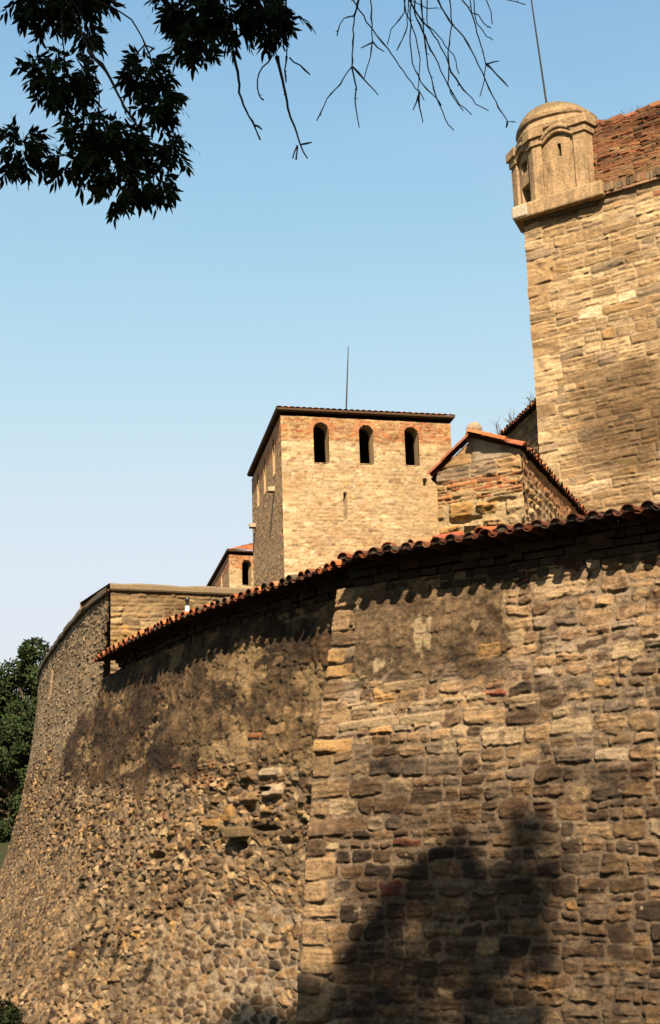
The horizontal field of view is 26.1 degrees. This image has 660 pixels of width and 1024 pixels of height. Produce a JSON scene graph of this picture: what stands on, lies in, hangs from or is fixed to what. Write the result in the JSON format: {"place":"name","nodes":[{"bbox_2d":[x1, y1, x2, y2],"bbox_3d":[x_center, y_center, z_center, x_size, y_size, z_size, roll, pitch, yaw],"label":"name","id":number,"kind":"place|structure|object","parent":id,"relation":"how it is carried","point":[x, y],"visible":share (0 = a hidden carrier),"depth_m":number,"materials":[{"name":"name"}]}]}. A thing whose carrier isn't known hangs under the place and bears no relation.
{"place":"outdoors","nodes":[
{"label":"outdoors","id":0,"kind":"place"},
{"bbox_2d":[0,840,9,868],"bbox_3d":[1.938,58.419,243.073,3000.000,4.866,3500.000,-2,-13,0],"label":"ground","id":1,"kind":"structure","parent":0,"point":[4,848],"depth_m":50.60,"materials":[{"name":"green plant"}]},
{"bbox_2d":[0,711,17,786],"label":"leafy tree","id":2,"kind":"object","parent":1,"relation":"on","point":[1,781],"visible":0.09,"depth_m":60.53,"materials":[{"name":"green plant"}]},
{"bbox_2d":[0,996,29,1023],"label":"bush","id":3,"kind":"object","parent":1,"relation":"on","point":[11,1014],"visible":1,"depth_m":20.60,"materials":[{"name":"green plant"}]},
{"bbox_2d":[0,711,34,842],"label":"leafy tree","id":4,"kind":"object","parent":1,"relation":"on","point":[15,749],"visible":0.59,"depth_m":54.54,"materials":[{"name":"green plant"}]},
{"bbox_2d":[0,637,49,815],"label":"leafy tree","id":5,"kind":"object","parent":1,"relation":"on","point":[22,678],"visible":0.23,"depth_m":59.63,"materials":[{"name":"green plant"}]},
{"bbox_2d":[0,583,248,999],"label":"bastion","id":6,"kind":"object","parent":1,"relation":"on","point":[71,673],"visible":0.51,"depth_m":29.53,"materials":[{"name":"stone"}]},
{"bbox_2d":[185,597,189,610],"bbox_3d":[-2.862,2.442,28.572,0.240,1.480,0.234,-2,-13,0],"label":"vent pipe","id":7,"kind":"object","parent":6,"relation":"on","point":[187,600],"visible":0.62,"depth_m":28.68,"materials":[{"name":"metal"}]},
{"bbox_2d":[0,560,355,1023],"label":"rampart","id":8,"kind":"object","parent":1,"relation":"on","point":[176,896],"visible":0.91,"depth_m":21.57,"materials":[{"name":"stone"}]},
{"bbox_2d":[206,543,253,587],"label":"watch tower","id":9,"kind":"structure","parent":1,"relation":"on","point":[234,569],"depth_m":87.10,"materials":[{"name":"stone"}]},
{"bbox_2d":[243,560,251,584],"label":"window","id":10,"kind":"structure","parent":9,"relation":"in","point":[246,561],"depth_m":87.14,"materials":[{"name":"beige stone"}]},
{"bbox_2d":[0,0,525,229],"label":"ash tree","id":11,"kind":"object","parent":1,"relation":"on","point":[211,24],"visible":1,"depth_m":6.63,"materials":[{"name":"green plant"}]},
{"bbox_2d":[247,406,454,587],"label":"keep tower","id":12,"kind":"structure","parent":1,"relation":"on","point":[329,485],"depth_m":55.20,"materials":[{"name":"stone"}]},
{"bbox_2d":[257,473,258,507],"bbox_3d":[-2.845,-0.931,61.688,0.570,1.534,0.581,0,-13,-10],"label":"window","id":13,"kind":"structure","parent":12,"relation":"in","point":[257,473],"depth_m":61.88,"materials":[{"name":"beige stone"}]},
{"bbox_2d":[264,459,265,494],"bbox_3d":[-2.449,-1.497,59.402,0.570,1.514,0.588,0,-13,-10],"label":"window","id":14,"kind":"structure","parent":12,"relation":"in","point":[264,459],"depth_m":59.57,"materials":[{"name":"beige stone"}]},
{"bbox_2d":[272,439,281,476],"bbox_3d":[-1.967,-2.171,56.619,0.577,1.524,0.569,1,-14,-10],"label":"window","id":15,"kind":"structure","parent":12,"relation":"in","point":[273,444],"depth_m":56.78,"materials":[{"name":"beige stone"}]},
{"bbox_2d":[313,422,328,462],"bbox_3d":[-0.420,-2.616,55.232,0.633,1.652,0.570,2,-14,-15],"label":"window","id":16,"kind":"structure","parent":12,"relation":"in","point":[321,425],"depth_m":55.35,"materials":[{"name":"brown stone"}]},
{"bbox_2d":[346,346,348,408],"bbox_3d":[0.679,-5.187,57.997,0.280,3.332,0.132,-2,-13,0],"label":"lightning rod","id":17,"kind":"object","parent":12,"relation":"on","point":[347,380],"visible":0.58,"depth_m":58.01,"materials":[{"name":"grey metal"}]},
{"bbox_2d":[359,425,373,463],"bbox_3d":[1.334,-2.555,55.700,0.592,1.592,0.570,2,-14,-15],"label":"window","id":18,"kind":"structure","parent":12,"relation":"in","point":[369,431],"depth_m":55.80,"materials":[{"name":"brown stone"}]},
{"bbox_2d":[404,427,418,465],"bbox_3d":[3.126,-2.499,56.179,0.609,1.602,0.570,2,-14,-15],"label":"window","id":19,"kind":"structure","parent":12,"relation":"in","point":[414,434],"depth_m":56.30,"materials":[{"name":"brown stone"}]},
{"bbox_2d":[296,500,659,1023],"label":"fortress wall","id":20,"kind":"structure","parent":1,"relation":"on","point":[483,835],"depth_m":17.14,"materials":[{"name":"stone"}]},
{"bbox_2d":[427,422,587,533],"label":"gabled wall","id":21,"kind":"structure","parent":1,"relation":"on","point":[481,478],"depth_m":22.99,"materials":[{"name":"stone"}]},
{"bbox_2d":[498,398,539,456],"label":"wall","id":22,"kind":"structure","parent":1,"relation":"on","point":[522,426],"depth_m":35.95,"materials":[{"name":"stone"}]},
{"bbox_2d":[504,410,518,422],"bbox_3d":[4.882,-2.470,37.894,0.465,0.636,0.666,7,-16,-34],"label":"dry weed","id":23,"kind":"object","parent":22,"relation":"on","point":[509,417],"visible":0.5,"depth_m":37.94,"materials":[{"name":"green plant"}]},
{"bbox_2d":[524,100,659,511],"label":"corner tower","id":24,"kind":"structure","parent":1,"relation":"on","point":[593,274],"depth_m":28.04,"materials":[{"name":"stone"}]},
{"bbox_2d":[506,101,606,233],"bbox_3d":[4.821,-7.185,29.795,2.376,2.815,1.579,-11,-16,33],"label":"sentry turret","id":25,"kind":"object","parent":24,"relation":"attached to","point":[549,158],"visible":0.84,"depth_m":29.14,"materials":[{"name":"stone"}]},
{"bbox_2d":[531,0,546,102],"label":"flagpole","id":26,"kind":"object","parent":25,"relation":"attached to","point":[539,54],"visible":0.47,"depth_m":30.50,"materials":[{"name":"grey metal"}]},
{"bbox_2d":[0,0,659,703],"label":"sky","id":27,"kind":"structure","parent":0,"point":[146,363],"materials":[{"name":"blue"}]}
]}

